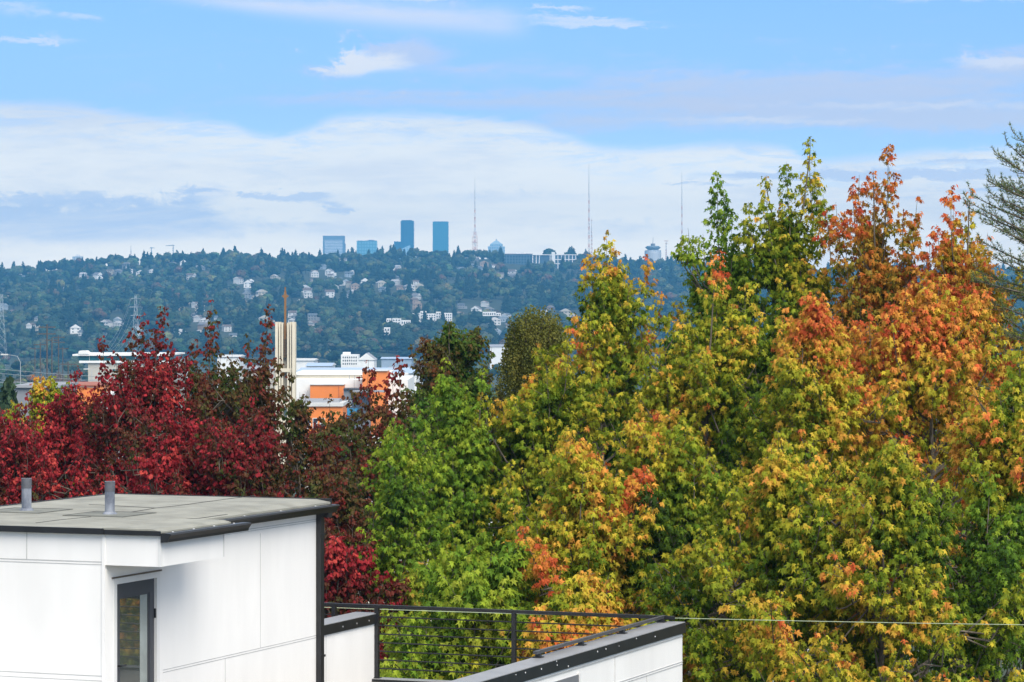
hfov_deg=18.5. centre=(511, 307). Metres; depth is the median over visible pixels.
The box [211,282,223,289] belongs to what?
broadleaf tree
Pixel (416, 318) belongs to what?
conifer tree
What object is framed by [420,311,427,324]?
conifer tree
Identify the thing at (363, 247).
glass tower
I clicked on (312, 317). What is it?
house
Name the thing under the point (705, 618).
power line
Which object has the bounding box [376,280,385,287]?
house
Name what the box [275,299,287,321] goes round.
conifer tree
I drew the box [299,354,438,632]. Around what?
red maple tree
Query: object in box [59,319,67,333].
conifer tree
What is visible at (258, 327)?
broadleaf tree
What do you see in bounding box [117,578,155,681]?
door
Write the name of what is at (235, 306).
broadleaf tree
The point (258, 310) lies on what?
broadleaf tree
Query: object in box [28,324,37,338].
conifer tree
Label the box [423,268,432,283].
conifer tree
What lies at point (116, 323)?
house
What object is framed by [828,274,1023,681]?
maple tree
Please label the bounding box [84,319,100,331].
broadleaf tree
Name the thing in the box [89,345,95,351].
broadleaf tree
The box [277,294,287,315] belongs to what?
conifer tree
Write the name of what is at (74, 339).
broadleaf tree
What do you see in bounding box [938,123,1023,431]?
cedar tree
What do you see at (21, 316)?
broadleaf tree
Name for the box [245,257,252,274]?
conifer tree
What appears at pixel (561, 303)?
broadleaf tree
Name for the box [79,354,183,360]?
ribbon window
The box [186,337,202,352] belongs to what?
broadleaf tree
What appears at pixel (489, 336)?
broadleaf tree
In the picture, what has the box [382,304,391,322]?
conifer tree
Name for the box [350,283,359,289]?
house
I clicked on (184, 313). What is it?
broadleaf tree
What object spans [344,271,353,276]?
house
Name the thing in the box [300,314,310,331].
conifer tree
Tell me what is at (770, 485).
maple tree
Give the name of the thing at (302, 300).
broadleaf tree
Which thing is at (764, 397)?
maple tree
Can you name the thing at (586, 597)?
maple tree
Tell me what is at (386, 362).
shed
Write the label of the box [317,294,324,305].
conifer tree
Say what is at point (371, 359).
shed
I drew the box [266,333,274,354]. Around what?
broadleaf tree
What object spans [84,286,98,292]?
broadleaf tree
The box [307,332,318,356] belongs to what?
conifer tree
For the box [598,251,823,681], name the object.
maple tree
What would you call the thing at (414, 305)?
house
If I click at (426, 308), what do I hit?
conifer tree
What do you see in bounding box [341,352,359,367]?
white block
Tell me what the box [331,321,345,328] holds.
broadleaf tree
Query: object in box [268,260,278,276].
conifer tree
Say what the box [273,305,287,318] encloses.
broadleaf tree
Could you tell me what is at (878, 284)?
maple tree
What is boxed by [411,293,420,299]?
house
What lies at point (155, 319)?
broadleaf tree
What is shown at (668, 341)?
maple tree
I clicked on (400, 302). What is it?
broadleaf tree
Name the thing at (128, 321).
conifer tree
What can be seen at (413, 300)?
house
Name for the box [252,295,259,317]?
conifer tree
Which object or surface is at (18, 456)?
red maple tree
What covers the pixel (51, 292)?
conifer tree
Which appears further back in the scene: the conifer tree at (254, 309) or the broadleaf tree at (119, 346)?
the conifer tree at (254, 309)
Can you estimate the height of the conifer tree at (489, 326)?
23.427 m
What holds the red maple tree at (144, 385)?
on the ground
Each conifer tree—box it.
[0,376,21,460]
[3,279,10,292]
[5,332,11,342]
[14,322,20,335]
[24,301,32,319]
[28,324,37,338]
[29,294,36,304]
[35,329,48,356]
[48,286,54,301]
[50,275,57,288]
[55,345,65,361]
[57,294,63,304]
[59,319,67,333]
[62,258,67,270]
[66,306,78,328]
[67,336,72,357]
[68,273,76,289]
[74,260,78,275]
[79,273,83,288]
[80,315,89,339]
[84,316,96,342]
[93,333,100,351]
[115,272,121,283]
[117,324,125,342]
[122,305,136,329]
[124,284,131,298]
[143,288,149,309]
[145,302,157,329]
[151,270,156,281]
[162,287,170,301]
[169,288,172,299]
[173,296,179,310]
[174,325,179,337]
[194,297,204,315]
[199,283,205,300]
[199,328,208,354]
[210,330,224,356]
[212,298,222,320]
[220,253,224,267]
[222,278,227,288]
[231,291,240,304]
[233,308,244,334]
[236,256,243,271]
[240,333,251,355]
[244,303,256,325]
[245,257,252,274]
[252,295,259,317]
[252,303,258,318]
[264,253,271,268]
[265,296,270,316]
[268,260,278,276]
[274,314,282,327]
[275,285,286,302]
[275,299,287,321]
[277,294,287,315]
[285,252,290,261]
[289,277,300,297]
[298,330,308,355]
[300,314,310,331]
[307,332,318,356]
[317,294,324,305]
[320,340,329,357]
[338,253,347,271]
[338,292,345,307]
[340,286,348,305]
[341,323,353,351]
[343,308,348,317]
[350,290,358,304]
[350,314,358,329]
[352,267,360,284]
[357,254,362,266]
[359,283,365,294]
[360,308,368,323]
[368,263,377,278]
[368,309,376,322]
[375,321,384,345]
[376,264,382,281]
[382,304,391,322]
[391,247,396,258]
[391,304,399,317]
[396,330,411,355]
[403,255,411,269]
[404,279,413,293]
[404,301,412,313]
[410,332,421,355]
[411,309,421,328]
[417,265,424,281]
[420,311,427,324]
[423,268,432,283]
[423,302,430,313]
[426,317,435,329]
[428,293,435,306]
[434,273,441,284]
[439,310,446,324]
[451,303,456,315]
[454,274,460,290]
[457,313,463,326]
[464,280,472,297]
[464,314,472,324]
[470,308,479,325]
[476,271,481,279]
[480,276,487,290]
[482,263,488,273]
[486,319,491,331]
[487,332,498,356]
[489,321,498,342]
[497,247,503,261]
[500,291,507,310]
[503,295,513,315]
[513,273,521,289]
[515,296,521,311]
[525,258,532,274]
[525,273,533,287]
[537,294,545,309]
[539,285,547,305]
[541,261,547,271]
[558,277,565,291]
[559,255,566,272]
[571,291,579,308]
[636,256,642,268]
[651,296,658,309]
[667,266,675,282]
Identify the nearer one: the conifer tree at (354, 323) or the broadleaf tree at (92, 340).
the broadleaf tree at (92, 340)
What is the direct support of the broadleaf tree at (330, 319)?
on the ground
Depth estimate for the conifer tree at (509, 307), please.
3181.43 m
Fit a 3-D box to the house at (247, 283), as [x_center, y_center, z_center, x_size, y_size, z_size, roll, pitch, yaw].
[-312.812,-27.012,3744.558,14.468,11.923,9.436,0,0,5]
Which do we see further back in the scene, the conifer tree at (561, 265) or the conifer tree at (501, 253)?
the conifer tree at (501, 253)
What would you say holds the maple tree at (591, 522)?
on the ground
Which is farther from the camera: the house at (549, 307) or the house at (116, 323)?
the house at (549, 307)
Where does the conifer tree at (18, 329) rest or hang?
on the ground
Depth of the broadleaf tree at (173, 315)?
2891.59 m
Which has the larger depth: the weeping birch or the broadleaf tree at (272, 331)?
the broadleaf tree at (272, 331)
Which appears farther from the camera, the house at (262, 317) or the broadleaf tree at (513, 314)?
the broadleaf tree at (513, 314)
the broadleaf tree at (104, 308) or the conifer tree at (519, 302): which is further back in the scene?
the conifer tree at (519, 302)
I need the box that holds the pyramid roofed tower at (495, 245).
[488,239,504,253]
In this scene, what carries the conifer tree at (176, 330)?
on the ground
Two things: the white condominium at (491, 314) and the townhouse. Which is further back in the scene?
the white condominium at (491, 314)
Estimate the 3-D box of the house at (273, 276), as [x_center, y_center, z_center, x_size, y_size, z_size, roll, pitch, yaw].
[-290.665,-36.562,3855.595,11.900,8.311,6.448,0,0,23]
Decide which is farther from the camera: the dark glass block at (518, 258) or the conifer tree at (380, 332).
the dark glass block at (518, 258)
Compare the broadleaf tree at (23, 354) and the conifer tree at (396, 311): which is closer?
the broadleaf tree at (23, 354)
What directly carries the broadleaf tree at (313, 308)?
on the ground
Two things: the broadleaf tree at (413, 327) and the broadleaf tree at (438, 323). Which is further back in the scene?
the broadleaf tree at (438, 323)
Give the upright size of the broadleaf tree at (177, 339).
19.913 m
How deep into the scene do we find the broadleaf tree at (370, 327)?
2750.32 m
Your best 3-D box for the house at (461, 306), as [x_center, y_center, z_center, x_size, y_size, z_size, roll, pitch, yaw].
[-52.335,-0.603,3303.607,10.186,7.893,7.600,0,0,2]
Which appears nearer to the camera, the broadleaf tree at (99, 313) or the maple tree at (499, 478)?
the maple tree at (499, 478)
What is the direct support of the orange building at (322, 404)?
on the ground
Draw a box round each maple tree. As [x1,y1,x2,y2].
[0,408,97,504]
[3,375,103,496]
[7,365,121,498]
[68,306,193,495]
[92,403,228,495]
[167,392,290,496]
[179,299,240,450]
[191,303,311,497]
[269,373,325,497]
[298,393,350,493]
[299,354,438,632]
[302,459,397,659]
[324,515,411,658]
[347,404,456,672]
[380,531,537,679]
[383,357,527,627]
[425,338,624,606]
[434,569,668,679]
[441,425,732,680]
[480,390,619,552]
[505,230,696,484]
[582,394,694,627]
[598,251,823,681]
[608,415,804,681]
[636,434,937,681]
[641,171,785,487]
[651,335,731,667]
[690,136,864,513]
[707,291,960,681]
[707,337,811,681]
[716,436,1023,681]
[745,144,952,531]
[805,331,940,671]
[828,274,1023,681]
[848,184,1023,664]
[855,470,1023,681]
[927,341,1023,670]
[934,349,1023,681]
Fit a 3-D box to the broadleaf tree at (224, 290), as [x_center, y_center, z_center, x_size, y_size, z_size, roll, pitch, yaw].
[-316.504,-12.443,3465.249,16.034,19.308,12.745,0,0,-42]
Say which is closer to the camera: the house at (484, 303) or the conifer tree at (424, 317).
the conifer tree at (424, 317)
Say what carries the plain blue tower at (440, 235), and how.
on the ground
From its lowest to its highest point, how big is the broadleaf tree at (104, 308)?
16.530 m
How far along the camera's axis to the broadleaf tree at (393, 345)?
2694.14 m
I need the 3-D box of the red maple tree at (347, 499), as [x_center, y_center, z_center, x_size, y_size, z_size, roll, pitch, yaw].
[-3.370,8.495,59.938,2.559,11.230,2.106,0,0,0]
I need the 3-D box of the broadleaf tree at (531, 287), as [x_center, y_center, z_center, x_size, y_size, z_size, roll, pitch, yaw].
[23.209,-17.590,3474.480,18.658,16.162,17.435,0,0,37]
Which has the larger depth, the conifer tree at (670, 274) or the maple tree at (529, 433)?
the conifer tree at (670, 274)
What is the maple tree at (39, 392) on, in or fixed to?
on the ground
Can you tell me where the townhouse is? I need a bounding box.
[0,478,685,681]
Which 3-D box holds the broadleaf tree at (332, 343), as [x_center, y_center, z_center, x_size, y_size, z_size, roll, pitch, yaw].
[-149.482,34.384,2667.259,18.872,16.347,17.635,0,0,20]
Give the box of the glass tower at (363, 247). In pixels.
[357,240,377,254]
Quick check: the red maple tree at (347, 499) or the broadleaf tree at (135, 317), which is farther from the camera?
the broadleaf tree at (135, 317)
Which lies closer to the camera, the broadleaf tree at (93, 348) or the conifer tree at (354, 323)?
the broadleaf tree at (93, 348)
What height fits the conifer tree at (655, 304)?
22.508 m
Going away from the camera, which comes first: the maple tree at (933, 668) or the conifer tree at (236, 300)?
the maple tree at (933, 668)
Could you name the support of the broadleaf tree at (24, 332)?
on the ground
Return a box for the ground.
[0,259,1023,681]
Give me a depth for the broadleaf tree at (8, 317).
3042.67 m
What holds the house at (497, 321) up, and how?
on the ground
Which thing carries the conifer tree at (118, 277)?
on the ground
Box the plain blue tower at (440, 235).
[433,221,448,252]
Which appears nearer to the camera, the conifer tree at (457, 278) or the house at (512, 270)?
the conifer tree at (457, 278)
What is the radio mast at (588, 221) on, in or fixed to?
on the ground
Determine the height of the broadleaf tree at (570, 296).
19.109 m
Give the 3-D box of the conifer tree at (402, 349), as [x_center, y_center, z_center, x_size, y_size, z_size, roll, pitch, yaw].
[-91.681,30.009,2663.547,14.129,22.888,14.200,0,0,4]
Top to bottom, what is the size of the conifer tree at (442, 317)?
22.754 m
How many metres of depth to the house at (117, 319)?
3085.83 m
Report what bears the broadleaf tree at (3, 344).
on the ground
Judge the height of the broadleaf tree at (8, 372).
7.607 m
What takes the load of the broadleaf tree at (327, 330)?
on the ground
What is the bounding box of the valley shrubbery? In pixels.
[0,355,656,412]
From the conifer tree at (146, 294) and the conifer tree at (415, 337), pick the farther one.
the conifer tree at (146, 294)
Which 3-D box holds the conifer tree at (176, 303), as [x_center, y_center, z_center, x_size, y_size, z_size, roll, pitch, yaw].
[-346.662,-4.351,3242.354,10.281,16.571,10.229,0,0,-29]
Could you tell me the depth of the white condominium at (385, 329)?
2761.38 m
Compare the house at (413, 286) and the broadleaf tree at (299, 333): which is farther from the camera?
the house at (413, 286)
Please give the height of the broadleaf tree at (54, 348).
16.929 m
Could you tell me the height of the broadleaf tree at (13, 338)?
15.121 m
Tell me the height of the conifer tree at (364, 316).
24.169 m
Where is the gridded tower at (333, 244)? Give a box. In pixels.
[323,236,345,254]
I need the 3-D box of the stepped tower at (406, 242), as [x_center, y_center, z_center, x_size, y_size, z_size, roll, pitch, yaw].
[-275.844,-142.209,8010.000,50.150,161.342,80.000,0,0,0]
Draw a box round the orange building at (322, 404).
[302,398,347,445]
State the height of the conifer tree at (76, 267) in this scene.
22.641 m
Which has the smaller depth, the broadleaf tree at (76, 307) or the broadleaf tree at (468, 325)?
the broadleaf tree at (468, 325)
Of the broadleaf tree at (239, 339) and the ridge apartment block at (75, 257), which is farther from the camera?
the ridge apartment block at (75, 257)
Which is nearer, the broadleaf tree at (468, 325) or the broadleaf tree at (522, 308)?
the broadleaf tree at (468, 325)
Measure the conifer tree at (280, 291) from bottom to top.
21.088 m
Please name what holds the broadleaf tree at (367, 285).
on the ground
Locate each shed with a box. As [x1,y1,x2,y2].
[217,355,244,389]
[241,365,274,401]
[296,358,318,370]
[296,368,422,390]
[306,363,336,367]
[358,352,376,367]
[380,357,413,367]
[489,344,507,368]
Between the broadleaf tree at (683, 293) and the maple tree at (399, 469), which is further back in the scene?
the broadleaf tree at (683, 293)
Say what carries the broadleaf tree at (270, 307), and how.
on the ground
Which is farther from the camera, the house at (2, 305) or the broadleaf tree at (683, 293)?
the broadleaf tree at (683, 293)
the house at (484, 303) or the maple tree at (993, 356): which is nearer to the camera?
the maple tree at (993, 356)
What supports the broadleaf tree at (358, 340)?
on the ground
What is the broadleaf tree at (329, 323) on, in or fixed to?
on the ground
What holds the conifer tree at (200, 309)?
on the ground
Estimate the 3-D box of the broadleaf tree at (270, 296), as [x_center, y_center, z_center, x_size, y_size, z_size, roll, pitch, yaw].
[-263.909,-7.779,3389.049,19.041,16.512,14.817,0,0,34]
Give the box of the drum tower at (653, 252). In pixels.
[645,243,660,260]
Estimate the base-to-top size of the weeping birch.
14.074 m
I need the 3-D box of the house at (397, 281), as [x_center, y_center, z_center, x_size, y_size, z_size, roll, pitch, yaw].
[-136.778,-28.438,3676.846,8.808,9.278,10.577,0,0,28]
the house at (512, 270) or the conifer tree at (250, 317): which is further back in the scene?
the house at (512, 270)
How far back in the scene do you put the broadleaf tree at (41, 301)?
3275.55 m
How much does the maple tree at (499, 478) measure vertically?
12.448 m
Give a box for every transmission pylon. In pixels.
[0,294,7,359]
[130,295,140,350]
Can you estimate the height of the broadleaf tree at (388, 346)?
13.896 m
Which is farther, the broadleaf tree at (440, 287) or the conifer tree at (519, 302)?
the broadleaf tree at (440, 287)
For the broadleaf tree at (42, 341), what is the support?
on the ground
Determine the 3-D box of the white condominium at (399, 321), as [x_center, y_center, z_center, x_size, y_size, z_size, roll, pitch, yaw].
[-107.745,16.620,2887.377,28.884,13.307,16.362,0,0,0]
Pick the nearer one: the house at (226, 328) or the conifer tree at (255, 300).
the house at (226, 328)
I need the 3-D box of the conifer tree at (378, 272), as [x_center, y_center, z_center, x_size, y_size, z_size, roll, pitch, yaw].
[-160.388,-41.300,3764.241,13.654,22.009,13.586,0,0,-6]
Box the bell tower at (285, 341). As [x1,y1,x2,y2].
[275,287,295,463]
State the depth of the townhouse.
38.29 m
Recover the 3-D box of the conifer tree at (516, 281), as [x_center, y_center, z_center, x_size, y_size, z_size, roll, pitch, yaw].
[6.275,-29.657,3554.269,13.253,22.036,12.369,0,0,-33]
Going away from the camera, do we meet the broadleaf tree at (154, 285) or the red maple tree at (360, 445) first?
the red maple tree at (360, 445)
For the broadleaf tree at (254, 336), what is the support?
on the ground
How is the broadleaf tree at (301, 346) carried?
on the ground
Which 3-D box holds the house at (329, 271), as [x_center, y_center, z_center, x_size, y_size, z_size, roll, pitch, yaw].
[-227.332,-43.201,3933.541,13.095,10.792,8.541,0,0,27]
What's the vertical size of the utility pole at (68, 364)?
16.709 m
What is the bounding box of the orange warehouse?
[296,369,413,433]
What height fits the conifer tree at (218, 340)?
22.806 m
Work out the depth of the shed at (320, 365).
1181.93 m
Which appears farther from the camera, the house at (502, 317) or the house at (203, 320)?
the house at (502, 317)
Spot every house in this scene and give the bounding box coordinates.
[0,303,8,309]
[26,323,35,327]
[70,324,80,333]
[93,272,102,278]
[101,320,112,326]
[113,317,121,322]
[113,321,121,326]
[114,269,122,273]
[186,273,195,279]
[193,315,202,321]
[197,322,209,329]
[199,318,208,322]
[222,325,230,331]
[233,277,243,283]
[242,292,250,297]
[244,280,252,287]
[256,289,266,294]
[258,315,274,323]
[270,274,280,279]
[288,310,296,317]
[302,288,311,294]
[304,291,311,297]
[307,313,320,320]
[307,321,317,324]
[309,270,318,276]
[324,290,334,297]
[325,269,335,275]
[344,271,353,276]
[345,281,351,286]
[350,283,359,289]
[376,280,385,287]
[391,279,400,284]
[396,285,403,289]
[403,284,414,290]
[409,298,420,303]
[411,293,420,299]
[412,302,421,309]
[457,303,466,308]
[471,306,481,311]
[479,261,487,266]
[481,301,488,306]
[488,317,500,324]
[499,314,507,321]
[508,269,516,273]
[546,305,554,310]
[560,308,574,316]
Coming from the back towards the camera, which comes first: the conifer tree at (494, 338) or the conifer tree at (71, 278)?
the conifer tree at (71, 278)
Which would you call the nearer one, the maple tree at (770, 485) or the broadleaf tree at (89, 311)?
the maple tree at (770, 485)
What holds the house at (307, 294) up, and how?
on the ground
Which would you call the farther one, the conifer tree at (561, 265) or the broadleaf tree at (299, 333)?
the conifer tree at (561, 265)
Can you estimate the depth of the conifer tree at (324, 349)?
2639.68 m
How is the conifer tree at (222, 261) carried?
on the ground
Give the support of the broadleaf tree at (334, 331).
on the ground
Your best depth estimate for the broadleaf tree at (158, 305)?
3140.67 m
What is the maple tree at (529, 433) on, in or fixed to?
on the ground
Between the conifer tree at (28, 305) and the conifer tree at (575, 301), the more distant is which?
the conifer tree at (575, 301)
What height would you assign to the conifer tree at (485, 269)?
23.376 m
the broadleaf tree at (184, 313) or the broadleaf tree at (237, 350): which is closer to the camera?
the broadleaf tree at (237, 350)
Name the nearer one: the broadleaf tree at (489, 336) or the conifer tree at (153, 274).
the broadleaf tree at (489, 336)
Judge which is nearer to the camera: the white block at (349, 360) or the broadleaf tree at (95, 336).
the white block at (349, 360)
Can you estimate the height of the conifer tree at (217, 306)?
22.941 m
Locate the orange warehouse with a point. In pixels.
(325, 383)
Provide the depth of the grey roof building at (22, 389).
420.00 m
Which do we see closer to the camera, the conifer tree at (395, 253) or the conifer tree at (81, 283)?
the conifer tree at (81, 283)
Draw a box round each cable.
[0,373,273,381]
[1,369,274,378]
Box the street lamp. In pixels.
[1,354,20,383]
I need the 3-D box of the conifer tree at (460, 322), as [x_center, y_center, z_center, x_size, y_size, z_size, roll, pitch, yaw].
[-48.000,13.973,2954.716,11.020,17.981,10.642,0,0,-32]
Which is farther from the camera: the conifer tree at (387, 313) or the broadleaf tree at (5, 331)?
the conifer tree at (387, 313)
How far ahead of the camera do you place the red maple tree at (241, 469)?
64.64 m
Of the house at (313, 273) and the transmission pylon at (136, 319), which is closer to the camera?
the transmission pylon at (136, 319)
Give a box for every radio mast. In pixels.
[472,196,477,250]
[588,189,589,252]
[591,219,592,255]
[681,191,682,261]
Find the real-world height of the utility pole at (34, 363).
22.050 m
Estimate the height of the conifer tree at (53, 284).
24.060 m
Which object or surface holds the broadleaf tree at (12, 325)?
on the ground
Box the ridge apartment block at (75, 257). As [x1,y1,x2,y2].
[72,255,82,259]
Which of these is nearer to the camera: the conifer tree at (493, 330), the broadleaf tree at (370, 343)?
the broadleaf tree at (370, 343)
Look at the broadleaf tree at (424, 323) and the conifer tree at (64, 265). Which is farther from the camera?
the conifer tree at (64, 265)
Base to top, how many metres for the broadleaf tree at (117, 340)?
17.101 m
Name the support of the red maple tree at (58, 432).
on the ground
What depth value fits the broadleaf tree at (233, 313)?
2970.14 m
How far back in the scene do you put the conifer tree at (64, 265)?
4395.73 m
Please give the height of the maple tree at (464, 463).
13.206 m
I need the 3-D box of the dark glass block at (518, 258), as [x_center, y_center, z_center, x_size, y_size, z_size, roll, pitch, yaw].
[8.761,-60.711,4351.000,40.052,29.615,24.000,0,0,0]
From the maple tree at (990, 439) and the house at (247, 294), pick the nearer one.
the maple tree at (990, 439)
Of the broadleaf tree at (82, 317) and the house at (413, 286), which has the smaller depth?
the broadleaf tree at (82, 317)
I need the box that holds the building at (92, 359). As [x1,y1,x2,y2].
[72,350,184,415]
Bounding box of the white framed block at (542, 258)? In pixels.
[532,252,576,268]
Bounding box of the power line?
[324,607,1023,624]
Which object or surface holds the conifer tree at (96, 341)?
on the ground
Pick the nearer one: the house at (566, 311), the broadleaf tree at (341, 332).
the broadleaf tree at (341, 332)
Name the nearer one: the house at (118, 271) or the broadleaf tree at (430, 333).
the broadleaf tree at (430, 333)
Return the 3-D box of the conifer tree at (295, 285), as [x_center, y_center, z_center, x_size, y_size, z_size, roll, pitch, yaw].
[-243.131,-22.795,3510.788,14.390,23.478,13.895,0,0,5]
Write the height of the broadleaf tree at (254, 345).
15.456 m
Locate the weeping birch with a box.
[488,305,577,433]
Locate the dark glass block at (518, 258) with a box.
[504,253,531,264]
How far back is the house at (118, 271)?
4217.50 m
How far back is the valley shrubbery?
1883.70 m
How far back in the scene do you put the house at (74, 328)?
2985.22 m
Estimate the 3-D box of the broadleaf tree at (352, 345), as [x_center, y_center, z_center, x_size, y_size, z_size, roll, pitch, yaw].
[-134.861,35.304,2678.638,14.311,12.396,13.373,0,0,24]
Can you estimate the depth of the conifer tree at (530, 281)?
3607.32 m
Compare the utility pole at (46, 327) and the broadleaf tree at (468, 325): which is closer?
the utility pole at (46, 327)
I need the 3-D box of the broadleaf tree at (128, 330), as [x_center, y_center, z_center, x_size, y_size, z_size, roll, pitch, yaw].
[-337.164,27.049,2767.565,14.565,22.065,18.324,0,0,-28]
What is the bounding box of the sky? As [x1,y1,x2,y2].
[0,0,1023,274]
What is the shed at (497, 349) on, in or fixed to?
on the ground
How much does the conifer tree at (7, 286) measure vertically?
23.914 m
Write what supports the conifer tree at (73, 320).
on the ground
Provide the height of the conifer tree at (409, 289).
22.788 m
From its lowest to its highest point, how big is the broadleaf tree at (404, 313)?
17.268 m
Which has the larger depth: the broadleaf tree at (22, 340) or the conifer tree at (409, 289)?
the conifer tree at (409, 289)
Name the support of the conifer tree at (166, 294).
on the ground
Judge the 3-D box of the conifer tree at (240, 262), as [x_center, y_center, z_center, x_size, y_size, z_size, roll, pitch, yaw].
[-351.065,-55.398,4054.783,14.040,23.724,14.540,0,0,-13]
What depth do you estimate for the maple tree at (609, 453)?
71.30 m
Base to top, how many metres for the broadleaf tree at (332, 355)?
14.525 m
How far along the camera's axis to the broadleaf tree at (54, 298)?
3359.65 m
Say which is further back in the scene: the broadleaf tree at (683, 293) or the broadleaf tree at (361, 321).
the broadleaf tree at (683, 293)
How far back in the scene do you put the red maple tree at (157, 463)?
65.48 m
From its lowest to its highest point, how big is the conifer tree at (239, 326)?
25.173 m
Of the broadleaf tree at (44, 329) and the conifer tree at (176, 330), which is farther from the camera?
the broadleaf tree at (44, 329)
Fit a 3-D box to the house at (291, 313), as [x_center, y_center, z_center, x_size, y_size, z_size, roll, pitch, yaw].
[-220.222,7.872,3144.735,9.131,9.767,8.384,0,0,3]
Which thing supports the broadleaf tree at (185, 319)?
on the ground
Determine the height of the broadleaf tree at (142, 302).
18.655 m
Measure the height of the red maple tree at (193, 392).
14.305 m
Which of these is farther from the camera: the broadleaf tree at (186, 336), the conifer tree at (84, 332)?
the conifer tree at (84, 332)
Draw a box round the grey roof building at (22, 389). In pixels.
[14,382,78,447]
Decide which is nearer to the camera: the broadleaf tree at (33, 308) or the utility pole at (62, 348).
the utility pole at (62, 348)
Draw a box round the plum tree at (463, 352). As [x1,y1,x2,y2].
[401,321,502,524]
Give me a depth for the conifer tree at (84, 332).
2841.78 m
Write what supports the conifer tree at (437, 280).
on the ground
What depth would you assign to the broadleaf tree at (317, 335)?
2712.79 m
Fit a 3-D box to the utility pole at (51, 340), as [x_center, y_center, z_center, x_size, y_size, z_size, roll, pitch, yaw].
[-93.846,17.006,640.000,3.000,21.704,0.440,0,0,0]
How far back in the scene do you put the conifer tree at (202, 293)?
3394.89 m
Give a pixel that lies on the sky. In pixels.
(135, 126)
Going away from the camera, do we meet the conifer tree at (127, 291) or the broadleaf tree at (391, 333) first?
the broadleaf tree at (391, 333)
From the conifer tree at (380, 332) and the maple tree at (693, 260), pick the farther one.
the conifer tree at (380, 332)
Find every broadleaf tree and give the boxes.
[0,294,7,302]
[0,339,10,352]
[1,313,13,322]
[2,328,11,336]
[2,334,15,340]
[5,368,18,377]
[6,318,23,334]
[6,343,15,356]
[10,309,27,318]
[12,337,28,350]
[13,313,25,322]
[17,328,29,337]
[19,343,32,350]
[19,351,28,361]
[27,305,37,320]
[33,337,45,357]
[37,325,45,335]
[38,299,49,305]
[40,319,59,330]
[45,341,57,356]
[50,295,65,301]
[52,303,62,308]
[53,328,67,341]
[56,341,69,351]
[59,335,82,343]
[59,349,68,358]
[67,340,90,354]
[72,361,84,370]
[73,303,87,312]
[77,313,92,322]
[82,308,93,317]
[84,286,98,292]
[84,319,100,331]
[87,333,104,343]
[88,337,96,342]
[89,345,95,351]
[92,305,107,310]
[92,308,106,321]
[93,303,108,310]
[105,330,119,340]
[113,338,127,343]
[115,297,131,312]
[116,343,123,349]
[124,326,137,339]
[132,311,142,324]
[135,296,149,309]
[149,297,159,303]
[150,316,163,325]
[151,282,162,289]
[155,303,167,312]
[168,311,179,331]
[170,318,184,328]
[170,337,183,350]
[172,340,188,352]
[177,309,191,324]
[178,332,197,341]
[180,315,189,329]
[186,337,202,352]
[187,331,200,335]
[205,304,213,320]
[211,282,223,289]
[217,314,230,324]
[220,288,231,294]
[221,335,239,349]
[227,304,245,312]
[229,306,243,319]
[233,336,242,346]
[233,343,241,354]
[247,332,262,353]
[248,302,261,315]
[250,340,266,356]
[251,318,266,333]
[261,305,276,318]
[263,293,273,302]
[264,328,274,337]
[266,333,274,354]
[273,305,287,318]
[294,313,303,326]
[296,298,308,303]
[296,330,308,340]
[296,340,311,356]
[299,304,309,316]
[303,304,319,312]
[307,332,321,344]
[313,351,320,357]
[323,307,335,314]
[323,326,333,334]
[324,315,335,327]
[324,333,337,350]
[325,350,342,361]
[327,317,343,327]
[327,338,346,349]
[330,328,340,334]
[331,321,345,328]
[332,334,341,339]
[337,329,356,341]
[342,317,358,326]
[345,342,360,353]
[352,327,364,333]
[356,317,364,327]
[356,338,368,354]
[357,329,373,338]
[358,339,379,351]
[359,283,374,291]
[360,342,380,352]
[364,324,376,335]
[367,335,382,344]
[369,352,380,359]
[381,339,392,352]
[381,339,395,348]
[384,320,401,328]
[388,328,408,339]
[390,305,404,313]
[394,329,412,333]
[395,298,405,307]
[395,336,413,348]
[399,310,409,317]
[402,323,420,331]
[406,313,413,322]
[412,337,424,357]
[421,320,434,329]
[423,329,440,338]
[433,284,445,291]
[433,319,444,329]
[441,296,452,310]
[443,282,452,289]
[463,322,476,328]
[470,311,491,324]
[480,330,493,345]
[487,284,498,293]
[511,312,523,321]
[518,306,531,312]
[525,284,537,291]
[545,309,556,316]
[554,297,567,309]
[567,292,578,300]
[677,291,688,297]
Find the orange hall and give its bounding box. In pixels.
[77,382,122,459]
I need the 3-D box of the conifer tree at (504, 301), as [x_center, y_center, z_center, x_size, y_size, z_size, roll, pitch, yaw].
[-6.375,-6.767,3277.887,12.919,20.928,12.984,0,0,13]
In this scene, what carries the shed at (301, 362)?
on the ground
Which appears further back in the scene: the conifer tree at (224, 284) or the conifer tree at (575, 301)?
the conifer tree at (224, 284)
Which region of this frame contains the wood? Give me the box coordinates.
[0,244,1023,360]
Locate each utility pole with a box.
[30,348,39,381]
[34,343,45,381]
[39,324,55,379]
[44,338,58,377]
[52,335,64,381]
[57,347,68,381]
[61,362,75,380]
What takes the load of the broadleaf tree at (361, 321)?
on the ground
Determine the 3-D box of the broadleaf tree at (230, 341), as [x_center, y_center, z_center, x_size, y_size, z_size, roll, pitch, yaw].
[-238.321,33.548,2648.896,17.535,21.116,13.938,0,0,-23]
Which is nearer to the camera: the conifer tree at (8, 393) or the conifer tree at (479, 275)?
the conifer tree at (8, 393)
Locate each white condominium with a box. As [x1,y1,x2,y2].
[383,327,389,334]
[386,318,410,325]
[413,311,451,321]
[483,312,500,315]

